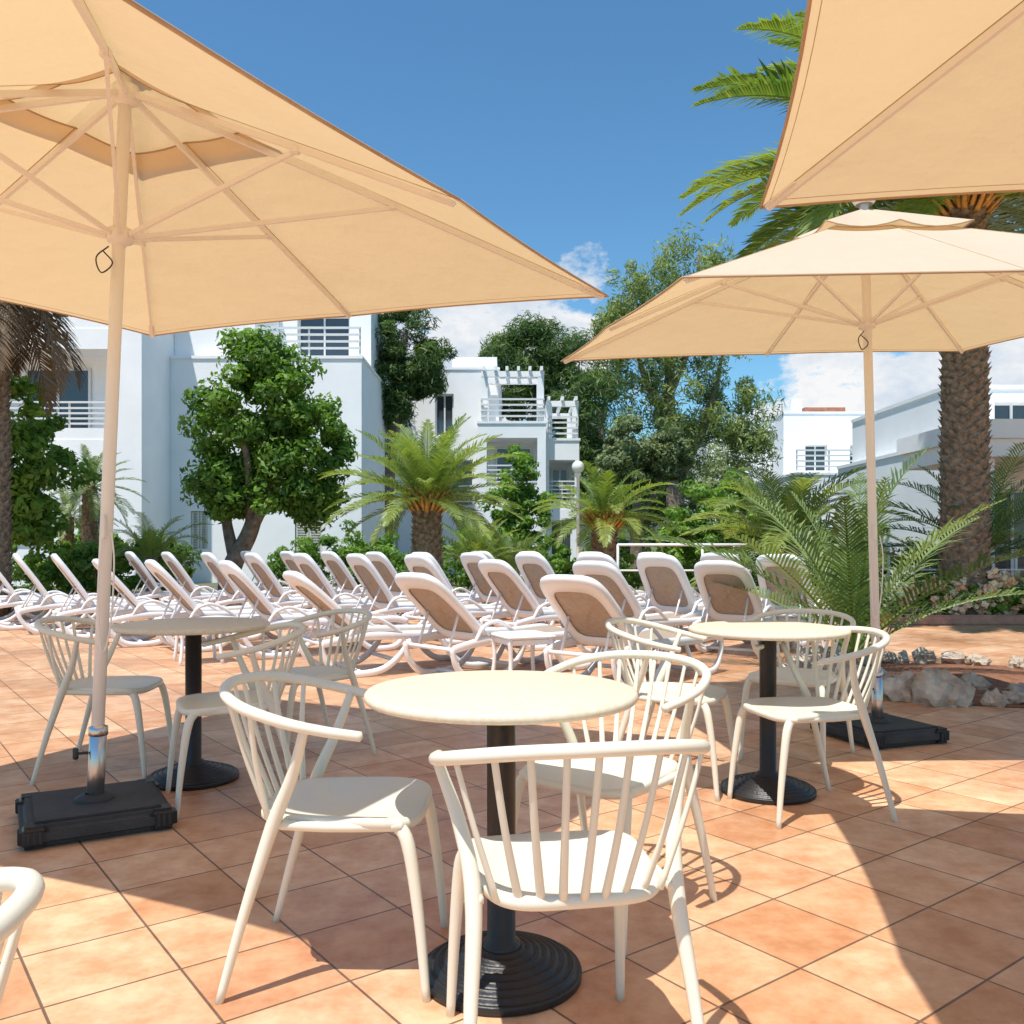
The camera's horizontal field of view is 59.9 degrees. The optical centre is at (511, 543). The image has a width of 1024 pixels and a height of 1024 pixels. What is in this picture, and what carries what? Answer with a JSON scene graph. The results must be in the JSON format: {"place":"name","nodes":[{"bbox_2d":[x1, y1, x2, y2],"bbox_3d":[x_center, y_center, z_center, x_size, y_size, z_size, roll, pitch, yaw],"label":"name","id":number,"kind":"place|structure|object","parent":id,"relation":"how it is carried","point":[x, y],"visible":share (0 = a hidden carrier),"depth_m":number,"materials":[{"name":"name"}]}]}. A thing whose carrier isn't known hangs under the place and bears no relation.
{"place":"outdoors","nodes":[
{"label":"outdoors","id":0,"kind":"place"},
{"bbox_2d":[9,309,395,585],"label":"apartment building","id":1,"kind":"structure","parent":0,"point":[160,374],"depth_m":26.00,"materials":[{"name":"white paint"}]},
{"bbox_2d":[12,547,933,595],"bbox_3d":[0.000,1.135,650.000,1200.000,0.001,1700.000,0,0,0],"label":"ground","id":2,"kind":"structure","parent":0,"point":[212,585],"depth_m":23.74,"materials":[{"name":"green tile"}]},
{"bbox_2d":[11,521,201,593],"bbox_3d":[-9.303,0.067,19.835,5.596,2.231,2.221,0,0,12],"label":"shrub","id":3,"kind":"object","parent":2,"relation":"on","point":[183,551],"visible":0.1,"depth_m":19.14,"materials":[{"name":"green plant"}]},
{"bbox_2d":[327,539,503,591],"bbox_3d":[-2.171,0.486,20.287,4.074,1.292,1.310,0,0,0],"label":"shrub","id":4,"kind":"object","parent":2,"relation":"on","point":[463,578],"visible":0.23,"depth_m":20.11,"materials":[{"name":"green plant"}]},
{"bbox_2d":[374,309,459,552],"bbox_3d":[-3.714,-3.663,30.902,3.853,9.876,3.197,0,0,0],"label":"pine tree","id":5,"kind":"object","parent":2,"relation":"on","point":[421,376],"visible":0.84,"depth_m":30.48,"materials":[{"name":"green plant"}]},
{"bbox_2d":[473,444,555,574],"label":"young tree","id":6,"kind":"object","parent":2,"relation":"on","point":[524,496],"visible":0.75,"depth_m":21.80,"materials":[{"name":"green plant"}]},
{"bbox_2d":[478,310,628,438],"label":"pine tree","id":7,"kind":"object","parent":2,"relation":"on","point":[510,350],"visible":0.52,"depth_m":43.16,"materials":[{"name":"green plant"}]},
{"bbox_2d":[265,519,890,585],"bbox_3d":[2.458,0.252,24.297,18.667,1.877,2.432,0,0,0],"label":"hedge","id":8,"kind":"object","parent":2,"relation":"on","point":[277,566],"visible":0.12,"depth_m":24.07,"materials":[{"name":"green plant"}]},
{"bbox_2d":[522,548,641,589],"bbox_3d":[1.629,0.607,20.299,2.891,1.042,1.238,0,0,0],"label":"shrub","id":9,"kind":"object","parent":2,"relation":"on","point":[563,566],"visible":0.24,"depth_m":20.17,"materials":[{"name":"green plant"}]},
{"bbox_2d":[551,366,704,531],"bbox_3d":[5.287,-3.374,40.444,7.938,9.319,4.964,0,0,0],"label":"pine tree","id":10,"kind":"object","parent":2,"relation":"on","point":[590,447],"visible":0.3,"depth_m":39.47,"materials":[{"name":"green plant"}]},
{"bbox_2d":[593,414,694,585],"bbox_3d":[3.532,-1.146,24.035,2.828,4.762,2.206,0,0,0],"label":"olive tree","id":11,"kind":"object","parent":2,"relation":"on","point":[620,457],"visible":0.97,"depth_m":23.67,"materials":[{"name":"green plant"}]},
{"bbox_2d":[589,221,785,561],"bbox_3d":[5.834,-4.927,30.035,6.558,12.504,3.156,0,0,0],"label":"eucalyptus tree","id":12,"kind":"object","parent":2,"relation":"on","point":[739,435],"visible":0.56,"depth_m":29.66,"materials":[{"name":"green plant"}]},
{"bbox_2d":[653,467,765,584],"bbox_3d":[4.714,-0.407,21.157,3.359,2.902,1.777,0,0,-27],"label":"shrub","id":13,"kind":"object","parent":2,"relation":"on","point":[691,555],"visible":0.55,"depth_m":20.81,"materials":[{"name":"green plant"}]},
{"bbox_2d":[677,457,776,557],"bbox_3d":[6.019,-0.985,24.292,3.121,2.788,2.220,0,0,-36],"label":"shrub","id":14,"kind":"object","parent":2,"relation":"on","point":[713,472],"visible":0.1,"depth_m":23.96,"materials":[{"name":"green plant"}]},
{"bbox_2d":[395,357,579,575],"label":"apartment building","id":15,"kind":"structure","parent":0,"point":[474,392],"depth_m":33.00,"materials":[{"name":"white paint"}]},
{"bbox_2d":[0,596,1023,1023],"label":"patio","id":16,"kind":"structure","parent":0,"point":[846,900],"depth_m":3.00,"materials":[{"name":"ceramic"}]},
{"bbox_2d":[0,867,44,1003],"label":"garden chair","id":17,"kind":"object","parent":16,"relation":"on","point":[20,904],"visible":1,"depth_m":0.94,"materials":[{"name":"beige plastic"}]},
{"bbox_2d":[0,301,87,616],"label":"date palm tree","id":18,"kind":"object","parent":16,"relation":"on","point":[20,323],"visible":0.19,"depth_m":13.53,"materials":[{"name":"brown plant"}]},
{"bbox_2d":[0,588,95,621],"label":"sun lounger","id":19,"kind":"object","parent":16,"relation":"on","point":[11,616],"visible":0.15,"depth_m":12.93,"materials":[{"name":"white plastic"}]},
{"bbox_2d":[9,372,101,550],"bbox_3d":[-8.368,-0.874,15.067,2.639,4.157,1.982,0,0,0],"label":"broadleaf tree","id":20,"kind":"object","parent":16,"relation":"on","point":[33,513],"visible":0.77,"depth_m":14.81,"materials":[{"name":"green plant"}]},
{"bbox_2d":[0,572,124,629],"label":"sun lounger","id":21,"kind":"object","parent":16,"relation":"on","point":[9,601],"visible":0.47,"depth_m":11.78,"materials":[{"name":"white plastic"}]},
{"bbox_2d":[42,480,118,588],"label":"palm tree","id":22,"kind":"object","parent":16,"relation":"on","point":[67,536],"visible":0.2,"depth_m":18.52,"materials":[{"name":"green plant"}]},
{"bbox_2d":[12,553,164,633],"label":"sun lounger","id":23,"kind":"object","parent":16,"relation":"on","point":[48,602],"visible":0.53,"depth_m":11.20,"materials":[{"name":"white plastic"}]},
{"bbox_2d":[12,539,175,596],"bbox_3d":[-7.676,0.479,16.309,3.092,1.272,1.294,0,0,0],"label":"hedge","id":24,"kind":"object","parent":16,"relation":"on","point":[81,557],"visible":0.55,"depth_m":16.05,"materials":[{"name":"green plant"}]},
{"bbox_2d":[46,443,149,595],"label":"palm tree","id":25,"kind":"object","parent":16,"relation":"on","point":[90,497],"visible":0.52,"depth_m":17.86,"materials":[{"name":"green plant"}]},
{"bbox_2d":[30,616,175,785],"bbox_3d":[-2.036,0.749,4.418,0.582,0.775,0.582,0,0,-3],"label":"garden chair","id":26,"kind":"object","parent":16,"relation":"on","point":[132,687],"visible":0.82,"depth_m":4.30,"materials":[{"name":"beige plastic"}]},
{"bbox_2d":[51,553,208,638],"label":"sun lounger","id":27,"kind":"object","parent":16,"relation":"on","point":[88,605],"visible":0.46,"depth_m":10.60,"materials":[{"name":"white plastic"}]},
{"bbox_2d":[74,511,213,600],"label":"palm tree","id":28,"kind":"object","parent":16,"relation":"on","point":[150,545],"visible":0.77,"depth_m":15.86,"materials":[{"name":"green plant"}]},
{"bbox_2d":[92,559,261,646],"bbox_3d":[-3.818,0.647,10.303,1.887,0.973,0.684,0,0,-31],"label":"sun lounger","id":29,"kind":"object","parent":16,"relation":"on","point":[139,610],"visible":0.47,"depth_m":9.85,"materials":[{"name":"white plastic"}]},
{"bbox_2d":[125,551,236,605],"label":"sun lounger","id":30,"kind":"object","parent":16,"relation":"on","point":[145,575],"visible":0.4,"depth_m":13.63,"materials":[{"name":"white plastic"}]},
{"bbox_2d":[112,617,269,790],"bbox_3d":[-1.530,0.755,4.270,0.711,0.752,0.711,0,0,0],"label":"bistro table","id":31,"kind":"object","parent":16,"relation":"on","point":[200,773],"visible":0.81,"depth_m":4.23,"materials":[{"name":"laminate"}]},
{"bbox_2d":[172,634,224,665],"bbox_3d":[-3.000,0.928,8.500,0.420,0.424,0.420,0,0,-29],"label":"side table","id":32,"kind":"object","parent":16,"relation":"on","point":[182,649],"visible":0.36,"depth_m":8.42,"materials":[{"name":"white plastic"}]},
{"bbox_2d":[161,552,265,606],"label":"sun lounger","id":33,"kind":"object","parent":16,"relation":"on","point":[186,582],"visible":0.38,"depth_m":13.07,"materials":[{"name":"white plastic"}]},
{"bbox_2d":[144,559,324,651],"bbox_3d":[-3.023,0.647,9.810,1.887,0.973,0.684,0,0,-33],"label":"sun lounger","id":34,"kind":"object","parent":16,"relation":"on","point":[176,590],"visible":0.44,"depth_m":9.46,"materials":[{"name":"white plastic"}]},
{"bbox_2d":[165,622,305,819],"bbox_3d":[-1.218,0.749,3.965,0.582,0.775,0.582,0,0,-26],"label":"garden chair","id":35,"kind":"object","parent":16,"relation":"on","point":[192,707],"visible":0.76,"depth_m":3.89,"materials":[{"name":"beige plastic"}]},
{"bbox_2d":[201,552,302,606],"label":"sun lounger","id":36,"kind":"object","parent":16,"relation":"on","point":[228,587],"visible":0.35,"depth_m":12.50,"materials":[{"name":"white plastic"}]},
{"bbox_2d":[177,324,358,589],"bbox_3d":[-4.611,-1.452,17.054,3.325,5.393,2.586,0,0,0],"label":"carob tree","id":37,"kind":"object","parent":16,"relation":"on","point":[274,440],"visible":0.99,"depth_m":16.46,"materials":[{"name":"green plant"}]},
{"bbox_2d":[240,551,338,609],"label":"sun lounger","id":38,"kind":"object","parent":16,"relation":"on","point":[242,554],"visible":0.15,"depth_m":15.10,"materials":[{"name":"white plastic"}]},
{"bbox_2d":[0,0,608,850],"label":"patio umbrella","id":39,"kind":"object","parent":16,"relation":"on","point":[158,176],"visible":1,"depth_m":3.84,"materials":[{"name":"fabric"}]},
{"bbox_2d":[244,552,379,629],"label":"sun lounger","id":40,"kind":"object","parent":16,"relation":"on","point":[277,593],"visible":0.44,"depth_m":11.87,"materials":[{"name":"white plastic"}]},
{"bbox_2d":[248,608,376,769],"bbox_3d":[-1.063,0.749,4.803,0.582,0.775,0.582,0,0,-41],"label":"garden chair","id":41,"kind":"object","parent":16,"relation":"on","point":[327,671],"visible":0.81,"depth_m":4.82,"materials":[{"name":"beige plastic"}]},
{"bbox_2d":[218,560,408,658],"bbox_3d":[-2.073,0.647,9.310,1.887,0.973,0.684,0,0,-33],"label":"sun lounger","id":42,"kind":"object","parent":16,"relation":"on","point":[259,602],"visible":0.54,"depth_m":8.96,"materials":[{"name":"white plastic"}]},
{"bbox_2d":[280,551,378,610],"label":"sun lounger","id":43,"kind":"object","parent":16,"relation":"on","point":[287,559],"visible":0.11,"depth_m":14.52,"materials":[{"name":"white plastic"}]},
{"bbox_2d":[215,671,447,1004],"bbox_3d":[-0.486,0.749,2.421,0.582,0.775,0.582,0,0,2],"label":"garden chair","id":44,"kind":"object","parent":16,"relation":"on","point":[316,801],"visible":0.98,"depth_m":2.31,"materials":[{"name":"beige plastic"}]},
{"bbox_2d":[320,551,376,610],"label":"sun lounger","id":45,"kind":"object","parent":16,"relation":"on","point":[340,572],"visible":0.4,"depth_m":13.86,"materials":[{"name":"white plastic"}]},
{"bbox_2d":[292,553,429,629],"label":"sun lounger","id":46,"kind":"object","parent":16,"relation":"on","point":[308,566],"visible":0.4,"depth_m":11.28,"materials":[{"name":"white plastic"}]},
{"bbox_2d":[282,570,504,677],"bbox_3d":[-1.054,0.679,8.028,1.957,0.908,0.684,0,0,-30],"label":"sun lounger","id":47,"kind":"object","parent":16,"relation":"on","point":[316,597],"visible":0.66,"depth_m":7.70,"materials":[{"name":"white plastic"}]},
{"bbox_2d":[346,553,491,624],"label":"sun lounger","id":48,"kind":"object","parent":16,"relation":"on","point":[374,585],"visible":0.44,"depth_m":10.70,"materials":[{"name":"white plastic"}]},
{"bbox_2d":[316,413,524,571],"bbox_3d":[-1.684,-0.515,15.969,3.885,3.580,3.758,0,0,0],"label":"palm tree","id":49,"kind":"object","parent":16,"relation":"on","point":[427,490],"visible":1,"depth_m":15.61,"materials":[{"name":"green plant"}]},
{"bbox_2d":[365,552,481,619],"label":"sun lounger","id":50,"kind":"object","parent":16,"relation":"on","point":[383,565],"visible":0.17,"depth_m":13.26,"materials":[{"name":"white plastic"}]},
{"bbox_2d":[411,552,519,620],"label":"sun lounger","id":51,"kind":"object","parent":16,"relation":"on","point":[458,596],"visible":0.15,"depth_m":12.61,"materials":[{"name":"white plastic"}]},
{"bbox_2d":[402,554,554,644],"bbox_3d":[-0.382,0.623,10.553,1.820,1.022,0.684,0,0,-37],"label":"sun lounger","id":52,"kind":"object","parent":16,"relation":"on","point":[420,563],"visible":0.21,"depth_m":10.10,"materials":[{"name":"white plastic"}]},
{"bbox_2d":[441,515,534,590],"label":"palm tree","id":53,"kind":"object","parent":16,"relation":"on","point":[477,545],"visible":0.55,"depth_m":18.30,"materials":[{"name":"green plant"}]},
{"bbox_2d":[394,572,598,674],"bbox_3d":[-0.101,0.679,7.741,1.957,0.908,0.684,0,0,-43],"label":"sun lounger","id":54,"kind":"object","parent":16,"relation":"on","point":[442,608],"visible":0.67,"depth_m":7.35,"materials":[{"name":"white plastic"}]},
{"bbox_2d":[364,670,637,1016],"bbox_3d":[-0.028,0.755,2.330,0.711,0.752,0.711,0,0,0],"label":"bistro table","id":55,"kind":"object","parent":16,"relation":"on","point":[523,973],"visible":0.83,"depth_m":2.25,"materials":[{"name":"laminate"}]},
{"bbox_2d":[460,552,559,626],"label":"sun lounger","id":56,"kind":"object","parent":16,"relation":"on","point":[484,591],"visible":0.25,"depth_m":12.21,"materials":[{"name":"white plastic"}]},
{"bbox_2d":[478,559,564,650],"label":"sun lounger","id":57,"kind":"object","parent":16,"relation":"on","point":[512,591],"visible":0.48,"depth_m":9.51,"materials":[{"name":"white plastic"}]},
{"bbox_2d":[485,529,558,571],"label":"palm tree","id":58,"kind":"object","parent":16,"relation":"on","point":[508,558],"visible":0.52,"depth_m":18.84,"materials":[{"name":"green plant"}]},
{"bbox_2d":[489,630,555,670],"bbox_3d":[0.080,0.928,7.150,0.420,0.424,0.420,0,0,-23],"label":"side table","id":59,"kind":"object","parent":16,"relation":"on","point":[531,638],"visible":0.73,"depth_m":7.03,"materials":[{"name":"white plastic"}]},
{"bbox_2d":[429,739,710,1023],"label":"garden chair","id":60,"kind":"object","parent":16,"relation":"on","point":[618,869],"visible":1,"depth_m":1.75,"materials":[{"name":"beige plastic"}]},
{"bbox_2d":[515,553,638,627],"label":"sun lounger","id":61,"kind":"object","parent":16,"relation":"on","point":[534,568],"visible":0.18,"depth_m":11.51,"materials":[{"name":"white plastic"}]},
{"bbox_2d":[572,461,583,561],"bbox_3d":[1.360,-0.290,18.300,0.260,2.850,0.260,0,0,0],"label":"street lamp","id":62,"kind":"object","parent":16,"relation":"on","point":[577,467],"visible":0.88,"depth_m":18.27,"materials":[{"name":"white plastic"}]},
{"bbox_2d":[530,460,680,566],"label":"palm tree","id":63,"kind":"object","parent":16,"relation":"on","point":[605,520],"visible":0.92,"depth_m":18.68,"materials":[{"name":"green plant"}]},
{"bbox_2d":[516,650,716,957],"bbox_3d":[0.312,0.749,2.788,0.582,0.775,0.582,0,0,38],"label":"garden chair","id":64,"kind":"object","parent":16,"relation":"on","point":[549,774],"visible":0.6,"depth_m":2.77,"materials":[{"name":"beige plastic"}]},
{"bbox_2d":[540,574,723,682],"bbox_3d":[1.006,0.679,7.322,0.684,0.908,1.957,0,0,40],"label":"sun lounger","id":65,"kind":"object","parent":16,"relation":"on","point":[585,608],"visible":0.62,"depth_m":6.86,"materials":[{"name":"white plastic"}]},
{"bbox_2d":[577,553,687,627],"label":"sun lounger","id":66,"kind":"object","parent":16,"relation":"on","point":[594,557],"visible":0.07,"depth_m":10.68,"materials":[{"name":"white plastic"}]},
{"bbox_2d":[572,560,718,659],"bbox_3d":[1.431,0.647,9.269,1.887,0.973,0.684,0,0,-44],"label":"sun lounger","id":67,"kind":"object","parent":16,"relation":"on","point":[609,577],"visible":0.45,"depth_m":8.71,"materials":[{"name":"white plastic"}]},
{"bbox_2d":[605,617,737,801],"bbox_3d":[0.738,0.749,4.215,0.582,0.775,0.582,0,0,25],"label":"garden chair","id":68,"kind":"object","parent":16,"relation":"on","point":[713,694],"visible":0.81,"depth_m":4.15,"materials":[{"name":"beige plastic"}]},
{"bbox_2d":[636,554,716,642],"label":"sun lounger","id":69,"kind":"object","parent":16,"relation":"on","point":[666,583],"visible":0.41,"depth_m":10.07,"materials":[{"name":"white plastic"}]},
{"bbox_2d":[617,543,759,570],"bbox_3d":[3.600,0.568,16.800,3.246,1.158,0.052,0,0,0],"label":"white railing","id":70,"kind":"object","parent":16,"relation":"on","point":[668,544],"visible":0.17,"depth_m":16.78,"materials":[{"name":"white metal"}]},
{"bbox_2d":[699,553,763,604],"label":"sun lounger","id":71,"kind":"object","parent":16,"relation":"on","point":[707,556],"visible":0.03,"depth_m":11.70,"materials":[{"name":"white plastic"}]},
{"bbox_2d":[692,560,806,654],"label":"sun lounger","id":72,"kind":"object","parent":16,"relation":"on","point":[722,602],"visible":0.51,"depth_m":8.97,"materials":[{"name":"white plastic"}]},
{"bbox_2d":[688,621,850,804],"bbox_3d":[1.166,0.755,4.050,0.711,0.752,0.711,0,0,0],"label":"bistro table","id":73,"kind":"object","parent":16,"relation":"on","point":[760,786],"visible":0.85,"depth_m":4.00,"materials":[{"name":"laminate"}]},
{"bbox_2d":[560,200,1023,748],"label":"patio umbrella","id":74,"kind":"object","parent":16,"relation":"on","point":[866,280],"visible":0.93,"depth_m":5.38,"materials":[{"name":"fabric"}]},
{"bbox_2d":[738,608,855,772],"bbox_3d":[1.520,0.749,4.750,0.582,0.775,0.582,0,0,34],"label":"garden chair","id":75,"kind":"object","parent":16,"relation":"on","point":[785,676],"visible":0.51,"depth_m":4.77,"materials":[{"name":"beige plastic"}]},
{"bbox_2d":[770,614,824,652],"bbox_3d":[2.950,0.928,9.200,0.420,0.424,0.420,0,0,-34],"label":"side table","id":76,"kind":"object","parent":16,"relation":"on","point":[781,617],"visible":0.2,"depth_m":9.08,"materials":[{"name":"white plastic"}]},
{"bbox_2d":[756,554,838,643],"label":"sun lounger","id":77,"kind":"object","parent":16,"relation":"on","point":[764,584],"visible":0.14,"depth_m":10.17,"materials":[{"name":"white plastic"}]},
{"bbox_2d":[677,466,924,589],"bbox_3d":[4.499,-0.047,14.162,3.638,2.588,3.655,0,0,0],"label":"palm tree","id":78,"kind":"object","parent":16,"relation":"on","point":[787,498],"visible":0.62,"depth_m":13.75,"materials":[{"name":"green plant"}]},
{"bbox_2d":[727,626,897,829],"bbox_3d":[1.285,0.749,3.798,0.582,0.775,0.582,0,0,-13],"label":"garden chair","id":79,"kind":"object","parent":16,"relation":"on","point":[805,707],"visible":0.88,"depth_m":3.74,"materials":[{"name":"beige plastic"}]},
{"bbox_2d":[636,446,1023,665],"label":"palm tree","id":80,"kind":"object","parent":16,"relation":"on","point":[848,581],"visible":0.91,"depth_m":7.58,"materials":[{"name":"green plant"}]},
{"bbox_2d":[814,536,940,595],"bbox_3d":[8.032,0.503,19.182,3.026,1.345,1.690,0,0,15],"label":"shrub","id":81,"kind":"object","parent":16,"relation":"on","point":[907,549],"visible":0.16,"depth_m":18.94,"materials":[{"name":"green plant"}]},
{"bbox_2d":[759,0,1023,210],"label":"patio umbrella","id":82,"kind":"object","parent":16,"relation":"on","point":[895,99],"visible":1,"depth_m":2.57,"materials":[{"name":"fabric"}]},
{"bbox_2d":[820,601,1023,624],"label":"planter edging","id":83,"kind":"object","parent":16,"relation":"on","point":[973,620],"visible":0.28,"depth_m":12.35,"materials":[{"name":"brick"}]},
{"bbox_2d":[816,597,1017,614],"bbox_3d":[9.645,1.045,14.945,8.310,0.001,4.910,0,0,0],"label":"planting bed","id":84,"kind":"object","parent":83,"relation":"in","point":[896,611],"depth_m":14.86,"materials":[{"name":"soil"}]},
{"bbox_2d":[676,8,1023,614],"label":"date palm tree","id":85,"kind":"object","parent":84,"relation":"on","point":[964,453],"visible":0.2,"depth_m":12.74,"materials":[{"name":"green plant"}]},
{"bbox_2d":[857,442,1023,571],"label":"palm tree","id":86,"kind":"object","parent":84,"relation":"on","point":[996,535],"visible":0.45,"depth_m":13.60,"materials":[{"name":"green plant"}]},
{"bbox_2d":[899,567,1023,614],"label":"flowering shrub","id":87,"kind":"object","parent":84,"relation":"on","point":[1004,582],"visible":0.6,"depth_m":12.58,"materials":[{"name":"green plant"}]},
{"bbox_2d":[911,646,936,663],"bbox_3d":[3.908,1.057,8.434,0.216,0.166,0.217,0,0,26],"label":"rock","id":88,"kind":"object","parent":16,"relation":"on","point":[922,655],"visible":0.81,"depth_m":8.36,"materials":[{"name":"stone"}]},
{"bbox_2d":[825,544,1023,595],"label":"white railing","id":89,"kind":"object","parent":16,"relation":"on","point":[888,571],"visible":0.15,"depth_m":17.58,"materials":[{"name":"white metal"}]},
{"bbox_2d":[837,385,1023,587],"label":"pool bar building","id":90,"kind":"structure","parent":16,"relation":"on","point":[905,430],"depth_m":21.59,"materials":[{"name":"white paint"}]},
{"bbox_2d":[911,667,975,707],"bbox_3d":[3.037,1.007,6.316,0.408,0.269,0.382,0,0,-8],"label":"rock","id":91,"kind":"object","parent":16,"relation":"on","point":[936,687],"visible":0.96,"depth_m":6.18,"materials":[{"name":"stone"}]},
{"bbox_2d":[863,663,1023,706],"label":"planting bed","id":92,"kind":"object","parent":16,"relation":"on","point":[1000,677],"visible":0.3,"depth_m":7.67,"materials":[{"name":"soil"}]},
{"bbox_2d":[811,661,858,692],"bbox_3d":[2.533,1.003,6.908,0.405,0.277,0.421,0,0,14],"label":"rock","id":93,"kind":"object","parent":92,"relation":"on","point":[833,685],"visible":0.2,"depth_m":6.79,"materials":[{"name":"stone"}]},
{"bbox_2d":[882,671,915,702],"bbox_3d":[2.841,1.031,6.484,0.347,0.219,0.311,0,0,-18],"label":"rock","id":94,"kind":"object","parent":92,"relation":"on","point":[897,688],"visible":0.68,"depth_m":6.38,"materials":[{"name":"stone"}]},
{"bbox_2d":[965,675,991,689],"bbox_3d":[3.565,1.071,6.817,0.187,0.134,0.198,0,0,-43],"label":"rock","id":95,"kind":"object","parent":92,"relation":"on","point":[980,682],"visible":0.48,"depth_m":6.78,"materials":[{"name":"stone"}]},
{"bbox_2d":[965,653,991,665],"bbox_3d":[4.318,1.075,8.228,0.192,0.126,0.200,0,0,-14],"label":"rock","id":96,"kind":"object","parent":92,"relation":"on","point":[975,659],"visible":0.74,"depth_m":8.19,"materials":[{"name":"stone"}]},
{"bbox_2d":[980,687,1006,707],"bbox_3d":[3.370,1.070,6.223,0.158,0.136,0.133,0,0,40],"label":"rock","id":97,"kind":"object","parent":92,"relation":"on","point":[994,697],"visible":1,"depth_m":6.18,"materials":[{"name":"stone"}]},
{"bbox_2d":[1002,691,1023,703],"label":"rock","id":98,"kind":"object","parent":92,"relation":"on","point":[1012,697],"visible":0.61,"depth_m":6.24,"materials":[{"name":"stone"}]},
{"bbox_2d":[1007,655,1023,667],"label":"rock","id":99,"kind":"object","parent":92,"relation":"on","point":[1016,661],"visible":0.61,"depth_m":8.03,"materials":[{"name":"stone"}]},
{"bbox_2d":[941,651,967,663],"bbox_3d":[4.168,1.076,8.384,0.245,0.128,0.250,0,0,39],"label":"rock","id":100,"kind":"object","parent":16,"relation":"on","point":[950,657],"visible":0.75,"depth_m":8.33,"materials":[{"name":"stone"}]},
{"bbox_2d":[134,0,1023,475],"label":"sky","id":101,"kind":"structure","parent":0,"point":[568,125],"materials":[{"name":"blue"}]},
{"bbox_2d":[580,491,665,546],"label":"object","id":102,"kind":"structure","parent":0,"point":[627,533],"depth_m":344.69,"materials":[{"name":"green plant"}]},
{"bbox_2d":[684,399,864,573],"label":"hotel wing","id":103,"kind":"structure","parent":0,"point":[817,440],"depth_m":40.00,"materials":[{"name":"white paint"}]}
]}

